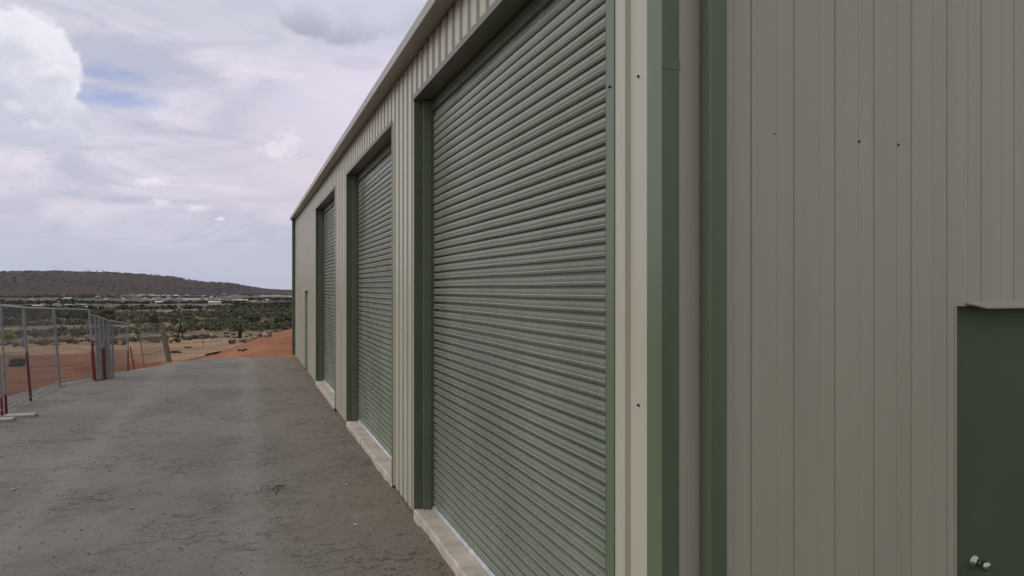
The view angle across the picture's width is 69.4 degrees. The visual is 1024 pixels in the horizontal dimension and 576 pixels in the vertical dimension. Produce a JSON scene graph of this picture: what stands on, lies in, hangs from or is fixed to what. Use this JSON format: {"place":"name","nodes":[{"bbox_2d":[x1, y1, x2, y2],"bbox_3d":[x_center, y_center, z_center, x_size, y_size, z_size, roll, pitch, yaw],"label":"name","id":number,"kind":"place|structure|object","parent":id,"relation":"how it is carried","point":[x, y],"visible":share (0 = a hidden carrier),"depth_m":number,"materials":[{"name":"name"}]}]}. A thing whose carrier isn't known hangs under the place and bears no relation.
{"place":"outdoors","nodes":[
{"label":"outdoors","id":0,"kind":"place"},
{"bbox_2d":[0,271,291,295],"bbox_3d":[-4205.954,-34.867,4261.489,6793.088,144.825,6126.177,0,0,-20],"label":"hill","id":1,"kind":"structure","parent":0,"point":[60,284],"depth_m":3579.97,"materials":[{"name":"brown soil"}]},
{"bbox_2d":[0,270,259,291],"bbox_3d":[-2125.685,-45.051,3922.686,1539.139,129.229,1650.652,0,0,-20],"label":"hill scrub","id":2,"kind":"object","parent":1,"relation":"on","point":[144,274],"visible":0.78,"depth_m":3956.21,"materials":[{"name":"green plant"}]},
{"bbox_2d":[0,294,295,397],"bbox_3d":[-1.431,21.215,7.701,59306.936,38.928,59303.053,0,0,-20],"label":"ground","id":3,"kind":"structure","parent":0,"point":[278,344],"depth_m":52.61,"materials":[{"name":"red soil"}]},
{"bbox_2d":[2,307,12,318],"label":"tree","id":4,"kind":"object","parent":3,"relation":"on","point":[6,312],"visible":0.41,"depth_m":243.57,"materials":[{"name":"green plant"}]},
{"bbox_2d":[0,332,17,340],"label":"shrub","id":5,"kind":"object","parent":3,"relation":"on","point":[6,336],"visible":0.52,"depth_m":104.28,"materials":[{"name":"green plant"}]},
{"bbox_2d":[7,362,25,365],"bbox_3d":[-21.542,3.279,32.162,0.670,0.162,0.683,0,0,-20],"label":"tyre","id":6,"kind":"object","parent":3,"relation":"on","point":[10,364],"visible":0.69,"depth_m":31.97,"materials":[{"name":"rubber"}]},
{"bbox_2d":[8,358,25,361],"bbox_3d":[-21.495,3.109,32.179,0.670,0.162,0.683,0,0,-20],"label":"tyre","id":7,"kind":"object","parent":6,"relation":"on","point":[9,360],"visible":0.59,"depth_m":31.97,"materials":[{"name":"rubber"}]},
{"bbox_2d":[10,308,29,318],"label":"tree","id":8,"kind":"object","parent":3,"relation":"on","point":[17,312],"visible":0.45,"depth_m":253.50,"materials":[{"name":"green plant"}]},
{"bbox_2d":[25,309,40,322],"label":"tree","id":9,"kind":"object","parent":3,"relation":"on","point":[32,314],"visible":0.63,"depth_m":229.45,"materials":[{"name":"green plant"}]},
{"bbox_2d":[39,310,61,325],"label":"tree","id":10,"kind":"object","parent":3,"relation":"on","point":[56,314],"visible":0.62,"depth_m":209.00,"materials":[{"name":"green plant"}]},
{"bbox_2d":[56,311,76,320],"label":"tree","id":11,"kind":"object","parent":3,"relation":"on","point":[70,314],"visible":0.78,"depth_m":234.55,"materials":[{"name":"green plant"}]},
{"bbox_2d":[68,310,86,317],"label":"tree","id":12,"kind":"object","parent":3,"relation":"on","point":[77,315],"visible":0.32,"depth_m":249.07,"materials":[{"name":"green plant"}]},
{"bbox_2d":[78,312,93,325],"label":"tree","id":13,"kind":"object","parent":3,"relation":"on","point":[83,314],"visible":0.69,"depth_m":200.01,"materials":[{"name":"green plant"}]},
{"bbox_2d":[95,309,116,317],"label":"tree","id":14,"kind":"object","parent":3,"relation":"on","point":[104,313],"visible":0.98,"depth_m":260.00,"materials":[{"name":"green plant"}]},
{"bbox_2d":[117,340,126,344],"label":"drum","id":15,"kind":"object","parent":3,"relation":"on","point":[124,342],"visible":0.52,"depth_m":72.92,"materials":[{"name":"yellow metal"}]},
{"bbox_2d":[130,347,134,369],"bbox_3d":[-10.876,2.033,21.203,0.172,0.740,0.034,0,0,0],"label":"prop","id":16,"kind":"object","parent":3,"relation":"on","point":[132,358],"visible":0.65,"depth_m":21.19,"materials":[{"name":"red paint"}]},
{"bbox_2d":[0,330,281,346],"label":"dry tussocks","id":17,"kind":"object","parent":3,"relation":"on","point":[194,336],"visible":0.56,"depth_m":83.77,"materials":[{"name":"grey plant"}]},
{"bbox_2d":[0,305,291,337],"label":"scrub woodland","id":18,"kind":"object","parent":3,"relation":"on","point":[232,322],"visible":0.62,"depth_m":220.21,"materials":[{"name":"green plant"}]},
{"bbox_2d":[0,293,291,311],"bbox_3d":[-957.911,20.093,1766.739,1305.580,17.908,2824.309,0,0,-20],"label":"distant woodland","id":19,"kind":"object","parent":3,"relation":"on","point":[278,304],"visible":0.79,"depth_m":933.26,"materials":[{"name":"green plant"}]},
{"bbox_2d":[137,323,169,367],"bbox_3d":[-11.316,1.763,23.362,0.272,1.359,2.022,0,0,-4],"label":"fence panel","id":20,"kind":"object","parent":3,"relation":"on","point":[153,343],"visible":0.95,"depth_m":23.28,"materials":[{"name":"metal"}]},
{"bbox_2d":[149,316,159,323],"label":"shrub","id":21,"kind":"object","parent":3,"relation":"on","point":[154,319],"visible":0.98,"depth_m":202.17,"materials":[{"name":"green plant"}]},
{"bbox_2d":[159,323,171,361],"bbox_3d":[-11.452,1.780,24.447,0.404,1.269,0.060,0,0,0],"label":"timber post","id":22,"kind":"object","parent":3,"relation":"on","point":[162,336],"visible":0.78,"depth_m":24.42,"materials":[{"name":"grey wood"}]},
{"bbox_2d":[170,317,178,324],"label":"shrub","id":23,"kind":"object","parent":3,"relation":"on","point":[174,319],"visible":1,"depth_m":200.69,"materials":[{"name":"green plant"}]},
{"bbox_2d":[177,323,182,339],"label":"sapling","id":24,"kind":"object","parent":3,"relation":"on","point":[180,327],"visible":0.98,"depth_m":80.18,"materials":[{"name":"plant"}]},
{"bbox_2d":[183,299,200,300],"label":"industrial shed","id":25,"kind":"structure","parent":3,"relation":"on","point":[191,299],"depth_m":1261.20,"materials":[{"name":"grey metal"}]},
{"bbox_2d":[205,351,221,355],"bbox_3d":[-12.045,2.620,29.774,0.656,0.194,0.216,0,0,6],"label":"log","id":26,"kind":"object","parent":3,"relation":"on","point":[212,353],"visible":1,"depth_m":29.79,"materials":[{"name":"brown wood"}]},
{"bbox_2d":[208,301,220,303],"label":"industrial shed","id":27,"kind":"structure","parent":3,"relation":"on","point":[214,302],"depth_m":862.02,"materials":[{"name":"white metal"}]},
{"bbox_2d":[237,324,241,337],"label":"stump","id":28,"kind":"object","parent":3,"relation":"on","point":[239,330],"visible":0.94,"depth_m":99.32,"materials":[{"name":"brown wood"}]},
{"bbox_2d":[247,314,260,322],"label":"shrub","id":29,"kind":"object","parent":3,"relation":"on","point":[256,319],"visible":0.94,"depth_m":200.33,"materials":[{"name":"green plant"}]},
{"bbox_2d":[263,315,284,323],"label":"shrub","id":30,"kind":"object","parent":3,"relation":"on","point":[278,319],"visible":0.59,"depth_m":152.01,"materials":[{"name":"green plant"}]},
{"bbox_2d":[284,316,291,320],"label":"shrub","id":31,"kind":"object","parent":3,"relation":"on","point":[287,318],"visible":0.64,"depth_m":221.07,"materials":[{"name":"green plant"}]},
{"bbox_2d":[0,0,427,289],"label":"sky","id":32,"kind":"structure","parent":0,"point":[149,127],"materials":[{"name":"white"}]},
{"bbox_2d":[0,357,455,575],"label":"gravel pavement","id":33,"kind":"structure","parent":0,"point":[174,503],"depth_m":8.60,"materials":[{"name":"grey gravel"}]},
{"bbox_2d":[0,354,3,414],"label":"fence panel","id":34,"kind":"object","parent":33,"relation":"on","point":[1,405],"visible":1,"depth_m":13.22,"materials":[{"name":"red paint"}]},
{"bbox_2d":[0,417,15,421],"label":"foot block","id":35,"kind":"object","parent":33,"relation":"on","point":[7,419],"depth_m":12.61,"materials":[{"name":"concrete"}]},
{"bbox_2d":[0,305,31,413],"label":"fence panel","id":36,"kind":"object","parent":33,"relation":"on","point":[6,407],"visible":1,"depth_m":14.01,"materials":[{"name":"red paint"}]},
{"bbox_2d":[3,412,37,417],"bbox_3d":[-8.682,2.268,13.061,0.480,0.105,0.240,0,0,-20],"label":"foot block","id":37,"kind":"object","parent":33,"relation":"on","point":[25,415],"depth_m":13.01,"materials":[{"name":"concrete"}]},
{"bbox_2d":[24,307,60,400],"bbox_3d":[-10.193,1.320,16.082,0.194,1.904,2.565,0,0,-20],"label":"fence panel","id":38,"kind":"object","parent":33,"relation":"on","point":[55,343],"visible":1,"depth_m":16.10,"materials":[{"name":"metal"}]},
{"bbox_2d":[54,308,94,382],"bbox_3d":[-10.559,1.363,17.857,0.188,1.818,1.188,0,0,8],"label":"fence panel","id":39,"kind":"object","parent":33,"relation":"on","point":[70,309],"visible":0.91,"depth_m":17.86,"materials":[{"name":"red paint"}]},
{"bbox_2d":[89,314,99,381],"bbox_3d":[-10.323,1.470,18.323,0.208,1.703,0.616,0,0,-20],"label":"fence panel","id":40,"kind":"object","parent":33,"relation":"on","point":[93,349],"visible":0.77,"depth_m":18.07,"materials":[{"name":"red paint"}]},
{"bbox_2d":[93,315,103,380],"bbox_3d":[-10.304,1.489,18.458,0.142,1.665,0.590,0,0,-17],"label":"fence panel","id":41,"kind":"object","parent":33,"relation":"on","point":[96,342],"visible":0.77,"depth_m":18.21,"materials":[{"name":"red paint"}]},
{"bbox_2d":[98,317,106,379],"bbox_3d":[-10.288,1.509,18.592,0.092,1.629,0.574,0,0,-17],"label":"fence panel","id":42,"kind":"object","parent":33,"relation":"on","point":[101,369],"visible":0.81,"depth_m":18.34,"materials":[{"name":"metal"}]},
{"bbox_2d":[102,318,110,378],"bbox_3d":[-10.268,1.530,18.727,0.096,1.594,0.576,0,0,-17],"label":"fence panel","id":43,"kind":"object","parent":33,"relation":"on","point":[104,351],"visible":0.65,"depth_m":18.47,"materials":[{"name":"red paint"}]},
{"bbox_2d":[106,319,113,378],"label":"fence panel","id":44,"kind":"object","parent":33,"relation":"on","point":[107,331],"visible":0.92,"depth_m":18.62,"materials":[{"name":"metal"}]},
{"bbox_2d":[109,320,128,376],"bbox_3d":[-10.361,1.596,19.502,0.041,1.608,1.670,0,0,-12],"label":"fence panel","id":45,"kind":"object","parent":33,"relation":"on","point":[122,344],"visible":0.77,"depth_m":19.45,"materials":[{"name":"red paint"}]},
{"bbox_2d":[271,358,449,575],"bbox_3d":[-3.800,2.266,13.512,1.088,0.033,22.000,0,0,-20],"label":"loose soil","id":46,"kind":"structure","parent":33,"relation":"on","point":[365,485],"depth_m":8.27,"materials":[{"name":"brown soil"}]},
{"bbox_2d":[290,0,1023,575],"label":"warehouse","id":47,"kind":"structure","parent":33,"relation":"on","point":[656,286],"depth_m":3.52,"materials":[{"name":"beige paint"}]},
{"bbox_2d":[306,291,306,366],"bbox_3d":[-5.609,1.130,20.302,0.116,2.131,0.892,0,0,-20],"label":"door","id":48,"kind":"structure","parent":47,"relation":"in","point":[306,291],"depth_m":20.60,"materials":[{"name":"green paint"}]},
{"bbox_2d":[319,199,334,393],"bbox_3d":[-3.852,0.104,15.806,0.144,4.188,3.982,0,0,-20],"label":"roller door","id":49,"kind":"structure","parent":47,"relation":"in","point":[326,216],"depth_m":16.94,"materials":[{"name":"green paint"}]},
{"bbox_2d":[352,142,391,460],"bbox_3d":[-1.914,0.104,10.441,0.144,4.188,4.012,0,0,-20],"label":"roller door","id":50,"kind":"structure","parent":47,"relation":"in","point":[372,188],"depth_m":10.87,"materials":[{"name":"green paint"}]},
{"bbox_2d":[423,0,605,575],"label":"roller door","id":51,"kind":"structure","parent":47,"relation":"in","point":[514,147],"depth_m":5.06,"materials":[{"name":"green paint"}]},
{"bbox_2d":[957,307,1023,575],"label":"door","id":52,"kind":"structure","parent":47,"relation":"in","point":[990,342],"depth_m":3.68,"materials":[{"name":"green paint"}]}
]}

